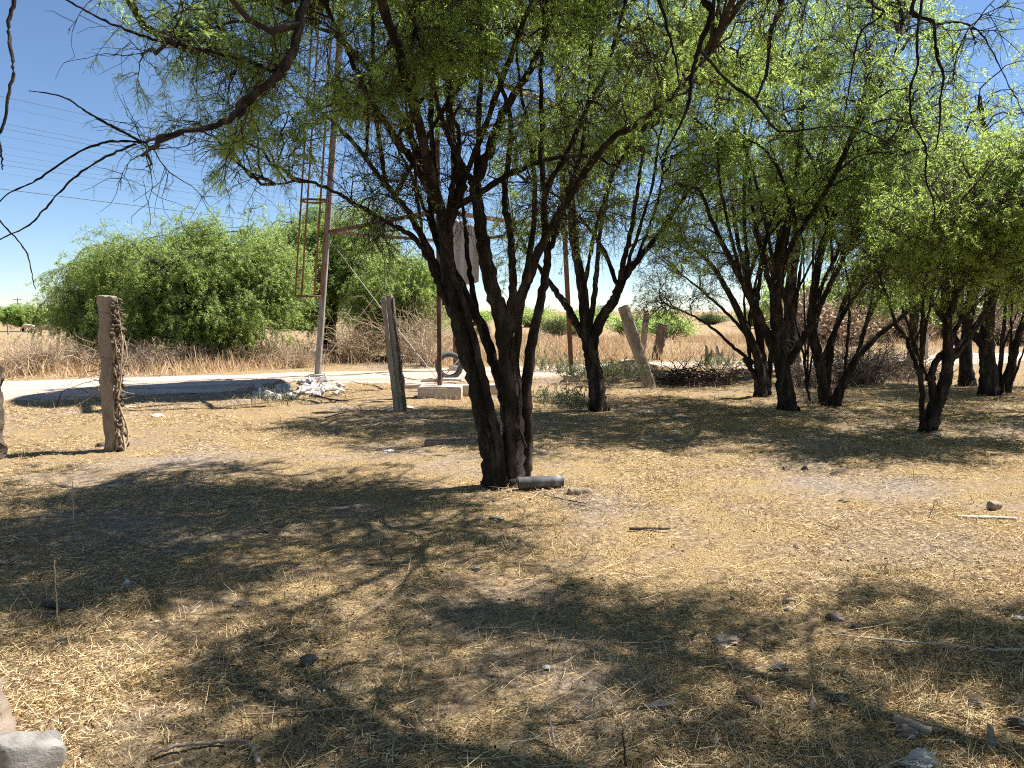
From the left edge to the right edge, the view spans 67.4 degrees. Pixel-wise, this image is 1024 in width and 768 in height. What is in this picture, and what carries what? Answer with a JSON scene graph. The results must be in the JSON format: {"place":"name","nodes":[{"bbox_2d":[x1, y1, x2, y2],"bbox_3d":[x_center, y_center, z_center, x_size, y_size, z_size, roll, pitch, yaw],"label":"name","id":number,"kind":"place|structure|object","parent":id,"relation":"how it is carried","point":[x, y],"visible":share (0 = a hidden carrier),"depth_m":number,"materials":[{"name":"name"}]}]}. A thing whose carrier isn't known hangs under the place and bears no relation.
{"place":"outdoors","nodes":[
{"label":"outdoors","id":0,"kind":"place"},
{"bbox_2d":[7,129,625,244],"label":"power line","id":1,"kind":"object","parent":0,"point":[164,158],"visible":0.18,"depth_m":43.05,"materials":[{"name":"metal"}]},
{"bbox_2d":[3,189,690,274],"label":"power line","id":2,"kind":"object","parent":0,"point":[192,212],"visible":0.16,"depth_m":34.13,"materials":[{"name":"metal"}]},
{"bbox_2d":[1,96,696,248],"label":"power line","id":3,"kind":"object","parent":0,"point":[184,136],"visible":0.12,"depth_m":39.83,"materials":[{"name":"metal"}]},
{"bbox_2d":[0,164,751,276],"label":"power line","id":4,"kind":"object","parent":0,"point":[188,192],"visible":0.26,"depth_m":47.28,"materials":[{"name":"metal"}]},
{"bbox_2d":[0,312,1023,767],"bbox_3d":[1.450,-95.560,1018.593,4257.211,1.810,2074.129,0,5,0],"label":"ground","id":5,"kind":"structure","parent":0,"point":[366,468],"depth_m":4.98,"materials":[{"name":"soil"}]},
{"bbox_2d":[0,366,7,458],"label":"fence post","id":6,"kind":"object","parent":5,"relation":"on","point":[3,449],"visible":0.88,"depth_m":8.27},
{"bbox_2d":[0,678,15,733],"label":"rock","id":7,"kind":"object","parent":5,"relation":"on","point":[7,722],"visible":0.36,"depth_m":2.89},
{"bbox_2d":[0,0,35,288],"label":"mesquite tree","id":8,"kind":"object","parent":5,"relation":"on","point":[8,20],"visible":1,"depth_m":2.64,"materials":[{"name":"brown plant"}]},
{"bbox_2d":[0,301,47,331],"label":"tree","id":9,"kind":"object","parent":5,"relation":"on","point":[10,313],"visible":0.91,"depth_m":106.30,"materials":[{"name":"green plant"}]},
{"bbox_2d":[0,729,66,767],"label":"boulder","id":10,"kind":"object","parent":5,"relation":"on","point":[27,749],"visible":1,"depth_m":2.61,"materials":[{"name":"stone"}]},
{"bbox_2d":[0,327,89,376],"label":"dry shrub","id":11,"kind":"object","parent":5,"relation":"on","point":[39,356],"visible":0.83,"depth_m":19.25,"materials":[{"name":"plant"}]},
{"bbox_2d":[54,560,58,626],"bbox_3d":[-2.310,1.064,3.893,0.011,0.340,0.039,-3,6,-31],"label":"stick","id":12,"kind":"object","parent":5,"relation":"on","point":[56,597],"visible":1,"depth_m":3.90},
{"bbox_2d":[49,637,69,646],"bbox_3d":[-2.192,1.253,3.714,0.078,0.050,0.068,2,6,23],"label":"stone","id":13,"kind":"object","parent":5,"relation":"on","point":[61,639],"visible":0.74,"depth_m":3.71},
{"bbox_2d":[40,599,81,610],"bbox_3d":[-2.440,1.204,4.156,0.261,0.046,0.062,2,6,22],"label":"wood chunk","id":14,"kind":"object","parent":5,"relation":"on","point":[52,604],"visible":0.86,"depth_m":4.14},
{"bbox_2d":[26,330,137,370],"bbox_3d":[-11.312,-0.867,20.200,2.669,1.127,2.479,0,5,0],"label":"dry shrub","id":15,"kind":"object","parent":5,"relation":"on","point":[85,352],"visible":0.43,"depth_m":20.04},
{"bbox_2d":[96,295,139,450],"bbox_3d":[-4.504,-0.074,8.777,0.425,1.872,0.337,5,8,44],"label":"fence post","id":16,"kind":"object","parent":5,"relation":"on","point":[111,330],"visible":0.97,"depth_m":8.73,"materials":[{"name":"wood"}]},
{"bbox_2d":[46,334,100,407],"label":"dead branch","id":17,"kind":"object","parent":16,"relation":"attached to","point":[85,373],"visible":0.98,"depth_m":8.77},
{"bbox_2d":[91,334,178,371],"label":"dry shrub","id":18,"kind":"object","parent":5,"relation":"on","point":[139,353],"visible":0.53,"depth_m":20.06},
{"bbox_2d":[12,204,333,363],"bbox_3d":[-10.294,-2.806,23.239,9.297,5.372,6.520,0,5,0],"label":"mesquite tree","id":19,"kind":"object","parent":5,"relation":"on","point":[191,284],"visible":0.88,"depth_m":22.00,"materials":[{"name":"green plant"}]},
{"bbox_2d":[144,340,242,368],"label":"dry shrub","id":20,"kind":"object","parent":5,"relation":"on","point":[204,351],"visible":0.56,"depth_m":21.15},
{"bbox_2d":[150,739,260,764],"bbox_3d":[-1.085,1.329,2.796,0.414,0.042,0.142,1,6,7],"label":"stick","id":21,"kind":"object","parent":5,"relation":"on","point":[251,747],"visible":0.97,"depth_m":2.82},
{"bbox_2d":[230,332,309,365],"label":"dry shrub","id":22,"kind":"object","parent":5,"relation":"on","point":[267,351],"visible":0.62,"depth_m":22.22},
{"bbox_2d":[229,385,325,404],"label":"weed","id":23,"kind":"object","parent":5,"relation":"on","point":[286,396],"visible":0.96,"depth_m":13.53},
{"bbox_2d":[227,337,330,359],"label":"weed","id":24,"kind":"object","parent":5,"relation":"on","point":[307,350],"visible":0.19,"depth_m":24.93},
{"bbox_2d":[271,342,326,367],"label":"dry shrub","id":25,"kind":"object","parent":5,"relation":"on","point":[297,357],"visible":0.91,"depth_m":21.78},
{"bbox_2d":[246,707,364,714],"bbox_3d":[-0.827,1.317,3.087,0.470,0.021,0.028,0,5,-4],"label":"stick","id":26,"kind":"object","parent":5,"relation":"on","point":[304,711],"visible":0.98,"depth_m":3.08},
{"bbox_2d":[300,654,317,668],"bbox_3d":[-0.939,1.271,3.539,0.081,0.063,0.072,-4,7,-33],"label":"stone","id":27,"kind":"object","parent":5,"relation":"on","point":[305,661],"visible":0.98,"depth_m":3.51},
{"bbox_2d":[297,381,337,389],"bbox_3d":[-3.906,0.116,15.474,0.776,0.099,0.422,-10,31,-28],"label":"concrete slab","id":28,"kind":"object","parent":5,"relation":"on","point":[330,384],"depth_m":15.59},
{"bbox_2d":[235,186,419,355],"bbox_3d":[-6.792,-3.935,27.742,7.400,6.185,5.275,0,5,0],"label":"mesquite tree","id":29,"kind":"object","parent":5,"relation":"on","point":[336,278],"visible":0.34,"depth_m":26.57,"materials":[{"name":"green plant"}]},
{"bbox_2d":[310,301,411,363],"bbox_3d":[-4.615,-1.665,23.984,3.268,1.970,3.401,-1,6,-9],"label":"dry shrub","id":30,"kind":"object","parent":5,"relation":"on","point":[364,356],"visible":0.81,"depth_m":23.48,"materials":[{"name":"plant"}]},
{"bbox_2d":[381,294,406,411],"bbox_3d":[-1.875,-0.450,12.199,0.236,1.941,0.570,-5,7,-41],"label":"fence post","id":31,"kind":"object","parent":5,"relation":"on","point":[395,366],"visible":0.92,"depth_m":12.14,"materials":[{"name":"wood"}]},
{"bbox_2d":[334,241,467,359],"bbox_3d":[-3.587,-2.488,25.422,4.738,4.577,4.374,0,5,0],"label":"mesquite tree","id":32,"kind":"object","parent":5,"relation":"on","point":[424,288],"visible":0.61,"depth_m":24.71,"materials":[{"name":"green plant"}]},
{"bbox_2d":[337,281,492,363],"bbox_3d":[-3.268,-1.925,23.961,5.214,2.641,4.574,-5,7,-41],"label":"dry shrub","id":33,"kind":"object","parent":5,"relation":"on","point":[403,358],"visible":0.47,"depth_m":23.57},
{"bbox_2d":[405,383,426,387],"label":"concrete slab","id":34,"kind":"structure","parent":5,"relation":"on","point":[411,385],"depth_m":15.71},
{"bbox_2d":[0,0,832,489],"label":"mesquite tree","id":35,"kind":"object","parent":5,"relation":"on","point":[424,46],"visible":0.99,"depth_m":6.34,"materials":[{"name":"green plant"}]},
{"bbox_2d":[377,296,478,367],"bbox_3d":[-2.383,-1.544,21.928,2.898,2.123,3.128,-3,6,-26],"label":"dry shrub","id":36,"kind":"object","parent":5,"relation":"on","point":[431,354],"visible":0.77,"depth_m":21.82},
{"bbox_2d":[294,0,579,399],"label":"water tower","id":37,"kind":"structure","parent":5,"relation":"on","point":[439,389],"depth_m":17.14,"materials":[{"name":"metal"}]},
{"bbox_2d":[453,219,478,283],"bbox_3d":[-0.811,-2.381,13.749,0.473,1.181,0.095,0,5,0],"label":"metal sheet","id":38,"kind":"object","parent":37,"relation":"hanging from","point":[460,260],"visible":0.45,"depth_m":13.75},
{"bbox_2d":[421,378,461,381],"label":"concrete slab","id":39,"kind":"structure","parent":5,"relation":"on","point":[443,379],"depth_m":17.45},
{"bbox_2d":[424,437,477,446],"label":"concrete beam","id":40,"kind":"structure","parent":5,"relation":"on","point":[447,441],"depth_m":9.07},
{"bbox_2d":[461,383,497,395],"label":"concrete curb","id":41,"kind":"structure","parent":5,"relation":"on","point":[493,389],"depth_m":14.41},
{"bbox_2d":[473,532,487,547],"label":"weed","id":42,"kind":"object","parent":5,"relation":"on","point":[478,541],"visible":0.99,"depth_m":5.29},
{"bbox_2d":[473,308,493,325],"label":"shrub","id":43,"kind":"object","parent":5,"relation":"on","point":[485,318],"visible":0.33,"depth_m":147.37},
{"bbox_2d":[0,365,1023,767],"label":"dry straw","id":44,"kind":"object","parent":5,"relation":"on","point":[820,741],"visible":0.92,"depth_m":3.95,"materials":[{"name":"plant"}]},
{"bbox_2d":[0,326,1023,410],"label":"dry grass","id":45,"kind":"structure","parent":5,"relation":"on","point":[621,343],"depth_m":23.07,"materials":[{"name":"plant"}]},
{"bbox_2d":[518,475,563,488],"bbox_3d":[0.261,0.889,6.952,0.413,0.122,0.118,-1,6,-6],"label":"pipe","id":46,"kind":"object","parent":5,"relation":"on","point":[540,482],"visible":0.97,"depth_m":6.91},
{"bbox_2d":[522,306,560,326],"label":"shrub","id":47,"kind":"object","parent":5,"relation":"on","point":[528,313],"visible":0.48,"depth_m":134.05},
{"bbox_2d":[544,702,556,748],"bbox_3d":[0.146,1.277,2.880,0.025,0.142,0.109,-2,6,-21],"label":"stick","id":48,"kind":"object","parent":5,"relation":"on","point":[551,726],"visible":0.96,"depth_m":2.89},
{"bbox_2d":[520,343,581,372],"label":"weed","id":49,"kind":"object","parent":5,"relation":"on","point":[542,366],"visible":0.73,"depth_m":20.00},
{"bbox_2d":[513,632,591,642],"bbox_3d":[0.195,1.245,3.785,0.397,0.017,0.040,1,6,15],"label":"stick","id":50,"kind":"object","parent":5,"relation":"on","point":[553,637],"visible":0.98,"depth_m":3.77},
{"bbox_2d":[539,316,574,337],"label":"shrub","id":51,"kind":"object","parent":5,"relation":"on","point":[555,326],"visible":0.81,"depth_m":77.14,"materials":[{"name":"green plant"}]},
{"bbox_2d":[532,383,581,403],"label":"weed","id":52,"kind":"object","parent":5,"relation":"on","point":[544,394],"visible":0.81,"depth_m":13.48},
{"bbox_2d":[541,387,592,410],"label":"weed","id":53,"kind":"object","parent":5,"relation":"on","point":[580,401],"visible":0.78,"depth_m":12.79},
{"bbox_2d":[552,312,595,335],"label":"shrub","id":54,"kind":"object","parent":5,"relation":"on","point":[574,332],"visible":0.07,"depth_m":81.70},
{"bbox_2d":[567,487,590,494],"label":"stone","id":55,"kind":"object","parent":5,"relation":"on","point":[572,491],"visible":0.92,"depth_m":6.75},
{"bbox_2d":[554,350,616,380],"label":"weed","id":56,"kind":"object","parent":5,"relation":"on","point":[567,371],"visible":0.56,"depth_m":16.83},
{"bbox_2d":[554,357,664,379],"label":"weed","id":57,"kind":"object","parent":5,"relation":"on","point":[617,371],"visible":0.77,"depth_m":14.41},
{"bbox_2d":[480,0,767,411],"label":"mesquite tree","id":58,"kind":"object","parent":5,"relation":"on","point":[588,331],"visible":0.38,"depth_m":11.87,"materials":[{"name":"green plant"}]},
{"bbox_2d":[621,729,626,766],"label":"stick","id":59,"kind":"object","parent":5,"relation":"on","point":[624,755],"visible":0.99,"depth_m":2.75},
{"bbox_2d":[605,313,656,336],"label":"shrub","id":60,"kind":"object","parent":5,"relation":"on","point":[618,325],"visible":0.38,"depth_m":59.34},
{"bbox_2d":[618,305,655,387],"bbox_3d":[2.656,-0.745,16.271,0.994,1.880,0.295,5,7,42],"label":"fence post","id":61,"kind":"object","parent":5,"relation":"on","point":[633,339],"visible":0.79,"depth_m":16.20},
{"bbox_2d":[641,314,649,354],"bbox_3d":[4.684,-1.700,27.207,0.370,1.616,0.244,0,5,0],"label":"fence post","id":62,"kind":"object","parent":5,"relation":"on","point":[644,339],"visible":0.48,"depth_m":27.11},
{"bbox_2d":[629,527,669,529],"bbox_3d":[1.015,1.067,5.667,0.300,0.029,0.028,0,5,-1],"label":"stick","id":63,"kind":"object","parent":5,"relation":"on","point":[649,528],"visible":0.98,"depth_m":5.66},
{"bbox_2d":[643,700,674,709],"bbox_3d":[0.598,1.305,3.117,0.130,0.037,0.034,-1,6,-12],"label":"bark strip","id":64,"kind":"object","parent":5,"relation":"on","point":[660,703],"visible":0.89,"depth_m":3.11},
{"bbox_2d":[651,324,667,359],"bbox_3d":[4.749,-1.311,24.856,0.555,1.359,0.328,0,5,0],"label":"fence post","id":65,"kind":"object","parent":5,"relation":"on","point":[660,336],"visible":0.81,"depth_m":24.72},
{"bbox_2d":[649,306,686,327],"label":"shrub","id":66,"kind":"object","parent":5,"relation":"on","point":[665,314],"visible":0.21,"depth_m":121.45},
{"bbox_2d":[638,315,701,339],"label":"shrub","id":67,"kind":"object","parent":5,"relation":"on","point":[686,329],"visible":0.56,"depth_m":55.80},
{"bbox_2d":[635,353,752,386],"bbox_3d":[3.935,-0.336,16.605,2.662,0.690,2.013,0,5,0],"label":"brush pile","id":68,"kind":"object","parent":5,"relation":"on","point":[676,376],"visible":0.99,"depth_m":16.54,"materials":[{"name":"wood"}]},
{"bbox_2d":[704,345,712,364],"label":"cactus","id":69,"kind":"object","parent":5,"relation":"on","point":[707,352],"visible":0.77,"depth_m":22.39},
{"bbox_2d":[697,312,730,324],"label":"shrub","id":70,"kind":"object","parent":5,"relation":"on","point":[710,321],"visible":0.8,"depth_m":158.65,"materials":[{"name":"green plant"}]},
{"bbox_2d":[669,351,767,367],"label":"weed","id":71,"kind":"object","parent":5,"relation":"on","point":[718,361],"visible":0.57,"depth_m":22.21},
{"bbox_2d":[712,634,739,645],"bbox_3d":[1.049,1.261,3.772,0.147,0.051,0.091,0,5,0],"label":"stone","id":72,"kind":"object","parent":5,"relation":"on","point":[724,639],"visible":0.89,"depth_m":3.75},
{"bbox_2d":[710,352,773,375],"bbox_3d":[5.343,-0.479,17.795,1.729,0.516,1.489,-3,6,-27],"label":"brush pile","id":73,"kind":"object","parent":5,"relation":"on","point":[745,373],"visible":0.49,"depth_m":17.75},
{"bbox_2d":[624,141,862,396],"bbox_3d":[4.316,-2.103,14.166,4.563,4.933,3.310,0,5,0],"label":"mesquite tree","id":74,"kind":"object","parent":5,"relation":"on","point":[761,371],"visible":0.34,"depth_m":14.08,"materials":[{"name":"green plant"}]},
{"bbox_2d":[734,689,765,710],"bbox_3d":[0.983,1.311,3.176,0.056,0.060,0.125,-4,7,-38],"label":"wood chunk","id":75,"kind":"object","parent":5,"relation":"on","point":[758,702],"visible":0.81,"depth_m":3.16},
{"bbox_2d":[660,102,889,376],"bbox_3d":[6.562,-3.293,17.814,6.250,6.688,4.235,-2,6,-16],"label":"mesquite tree","id":76,"kind":"object","parent":5,"relation":"on","point":[789,289],"visible":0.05,"depth_m":17.81,"materials":[{"name":"green plant"}]},
{"bbox_2d":[769,661,794,671],"bbox_3d":[1.215,1.287,3.480,0.124,0.038,0.071,0,5,0],"label":"stone","id":77,"kind":"object","parent":5,"relation":"on","point":[776,668],"visible":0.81,"depth_m":3.46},
{"bbox_2d":[759,278,825,329],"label":"shrub","id":78,"kind":"object","parent":5,"relation":"on","point":[766,297],"visible":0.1,"depth_m":51.26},
{"bbox_2d":[578,0,1023,229],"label":"mesquite tree","id":79,"kind":"object","parent":5,"relation":"on","point":[780,5],"visible":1,"depth_m":3.87,"materials":[{"name":"green plant"}]},
{"bbox_2d":[808,696,816,713],"bbox_3d":[1.230,1.309,3.138,0.034,0.033,0.110,2,6,22],"label":"bark strip","id":80,"kind":"object","parent":5,"relation":"on","point":[812,706],"visible":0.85,"depth_m":3.11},
{"bbox_2d":[624,0,1002,411],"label":"mesquite tree","id":81,"kind":"object","parent":5,"relation":"on","point":[867,108],"visible":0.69,"depth_m":10.95,"materials":[{"name":"green plant"}]},
{"bbox_2d":[772,325,858,389],"bbox_3d":[6.334,-0.620,16.133,2.639,1.461,2.019,-3,6,-27],"label":"dry shrub","id":82,"kind":"object","parent":5,"relation":"on","point":[813,378],"visible":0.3,"depth_m":16.03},
{"bbox_2d":[763,286,883,346],"bbox_3d":[14.578,-3.242,36.330,4.661,3.022,5.398,-5,8,-44],"label":"shrub","id":83,"kind":"object","parent":5,"relation":"on","point":[824,318],"visible":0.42,"depth_m":35.46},
{"bbox_2d":[825,611,844,621],"bbox_3d":[1.728,1.244,4.088,0.097,0.066,0.078,0,5,0],"label":"stone","id":84,"kind":"object","parent":5,"relation":"on","point":[835,616],"visible":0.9,"depth_m":4.07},
{"bbox_2d":[827,693,848,704],"bbox_3d":[1.361,1.310,3.197,0.090,0.038,0.091,0,5,0],"label":"stone","id":85,"kind":"object","parent":5,"relation":"on","point":[843,696],"visible":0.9,"depth_m":3.18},
{"bbox_2d":[799,271,893,338],"bbox_3d":[17.665,-4.133,40.813,5.502,4.137,4.559,1,5,5],"label":"shrub","id":86,"kind":"object","parent":5,"relation":"on","point":[837,294],"visible":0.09,"depth_m":39.92,"materials":[{"name":"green plant"}]},
{"bbox_2d":[734,88,976,406],"bbox_3d":[5.772,-2.277,12.668,4.648,5.639,3.661,0,5,0],"label":"mesquite tree","id":87,"kind":"object","parent":5,"relation":"on","point":[819,357],"visible":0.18,"depth_m":12.59,"materials":[{"name":"green plant"}]},
{"bbox_2d":[826,297,894,345],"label":"shrub","id":88,"kind":"object","parent":5,"relation":"on","point":[874,331],"visible":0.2,"depth_m":37.04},
{"bbox_2d":[802,328,931,387],"bbox_3d":[7.602,-0.619,16.732,2.617,1.287,2.975,2,6,24],"label":"dry shrub","id":89,"kind":"object","parent":5,"relation":"on","point":[866,376],"visible":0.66,"depth_m":16.52,"materials":[{"name":"plant"}]},
{"bbox_2d":[805,242,950,368],"bbox_3d":[10.149,-2.731,19.851,4.766,5.269,4.499,0,5,0],"label":"mesquite tree","id":90,"kind":"object","parent":5,"relation":"on","point":[912,320],"visible":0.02,"depth_m":19.87,"materials":[{"name":"green plant"}]},
{"bbox_2d":[811,341,958,380],"bbox_3d":[8.863,-0.552,17.805,3.571,0.900,2.661,0,5,0],"label":"brush pile","id":91,"kind":"object","parent":5,"relation":"on","point":[911,371],"visible":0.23,"depth_m":17.59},
{"bbox_2d":[848,331,934,375],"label":"dry shrub","id":92,"kind":"object","parent":5,"relation":"on","point":[901,357],"visible":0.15,"depth_m":18.49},
{"bbox_2d":[872,307,938,342],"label":"shrub","id":93,"kind":"object","parent":5,"relation":"on","point":[901,324],"visible":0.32,"depth_m":41.14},
{"bbox_2d":[893,723,919,738],"bbox_3d":[1.524,1.336,2.949,0.117,0.056,0.076,0,5,0],"label":"stone","id":94,"kind":"object","parent":5,"relation":"on","point":[906,730],"visible":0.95,"depth_m":2.93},
{"bbox_2d":[879,281,941,329],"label":"shrub","id":95,"kind":"object","parent":5,"relation":"on","point":[898,309],"visible":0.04,"depth_m":43.32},
{"bbox_2d":[893,713,931,735],"bbox_3d":[1.548,1.314,2.969,0.054,0.054,0.130,-5,8,-44],"label":"wood chunk","id":96,"kind":"object","parent":5,"relation":"on","point":[917,725],"visible":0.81,"depth_m":2.95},
{"bbox_2d":[805,110,1023,432],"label":"mesquite tree","id":97,"kind":"object","parent":5,"relation":"on","point":[988,240],"visible":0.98,"depth_m":9.39,"materials":[{"name":"green plant"}]},
{"bbox_2d":[895,747,940,767],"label":"stone","id":98,"kind":"object","parent":5,"relation":"on","point":[917,757],"visible":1,"depth_m":2.70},
{"bbox_2d":[822,633,1023,651],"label":"stick","id":99,"kind":"object","parent":5,"relation":"on","point":[994,650],"visible":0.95,"depth_m":3.71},
{"bbox_2d":[927,318,940,338],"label":"shrub","id":100,"kind":"object","parent":5,"relation":"on","point":[929,328],"visible":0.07,"depth_m":42.88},
{"bbox_2d":[871,25,1023,395],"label":"mesquite tree","id":101,"kind":"object","parent":5,"relation":"on","point":[988,381],"visible":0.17,"depth_m":14.48,"materials":[{"name":"green plant"}]},
{"bbox_2d":[883,132,1019,385],"bbox_3d":[9.141,-2.569,16.422,4.977,5.797,4.127,-3,6,-27],"label":"mesquite tree","id":102,"kind":"object","parent":5,"relation":"on","point":[966,371],"depth_m":16.51,"materials":[{"name":"green plant"}]},
{"bbox_2d":[928,294,982,341],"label":"shrub","id":103,"kind":"object","parent":5,"relation":"on","point":[953,324],"visible":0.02,"depth_m":43.98,"materials":[{"name":"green plant"}]},
{"bbox_2d":[965,696,988,708],"bbox_3d":[1.928,1.330,3.183,0.081,0.056,0.075,-4,7,-34],"label":"stone","id":104,"kind":"object","parent":5,"relation":"on","point":[973,699],"visible":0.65,"depth_m":3.17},
{"bbox_2d":[955,515,1016,519],"bbox_3d":[3.695,1.041,5.991,0.450,0.033,0.034,1,6,7],"label":"stick","id":105,"kind":"object","parent":5,"relation":"on","point":[990,517],"visible":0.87,"depth_m":5.98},
{"bbox_2d":[951,208,1023,392],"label":"mesquite tree","id":106,"kind":"object","parent":5,"relation":"on","point":[1007,377],"visible":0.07,"depth_m":14.96,"materials":[{"name":"green plant"}]},
{"bbox_2d":[953,300,1023,328],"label":"shrub","id":107,"kind":"object","parent":5,"relation":"on","point":[977,315],"visible":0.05,"depth_m":41.01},
{"bbox_2d":[987,723,996,753],"bbox_3d":[1.784,1.339,2.857,0.030,0.082,0.167,3,6,25],"label":"stick","id":108,"kind":"object","parent":5,"relation":"on","point":[990,735],"visible":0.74,"depth_m":2.88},
{"bbox_2d":[986,499,1002,509],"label":"stone","id":109,"kind":"object","parent":5,"relation":"on","point":[995,504],"visible":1,"depth_m":6.25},
{"bbox_2d":[973,306,1021,344],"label":"shrub","id":110,"kind":"object","parent":5,"relation":"on","point":[996,343],"visible":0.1,"depth_m":37.51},
{"bbox_2d":[971,112,1023,321],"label":"mesquite tree","id":111,"kind":"object","parent":5,"relation":"on","point":[1022,223],"depth_m":11.84,"materials":[{"name":"green plant"}]},
{"bbox_2d":[994,313,1023,345],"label":"shrub","id":112,"kind":"object","parent":5,"relation":"on","point":[1008,327],"visible":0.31,"depth_m":36.24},
{"bbox_2d":[1005,716,1023,732],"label":"stone","id":113,"kind":"object","parent":5,"relation":"on","point":[1016,722],"visible":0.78,"depth_m":2.98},
{"bbox_2d":[0,0,1023,311],"label":"sky","id":114,"kind":"structure","parent":0,"point":[41,40],"materials":[{"name":"blue"}]},
{"bbox_2d":[1,353,1023,400],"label":"dirt road","id":115,"kind":"structure","parent":0,"point":[199,384],"depth_m":17.17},
{"bbox_2d":[435,352,462,377],"bbox_3d":[-1.478,-0.429,18.072,0.680,0.673,0.196,-1,-2,-14],"label":"tyre","id":116,"kind":"object","parent":115,"relation":"on","point":[457,373],"visible":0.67,"depth_m":18.01,"materials":[{"name":"rubber"}]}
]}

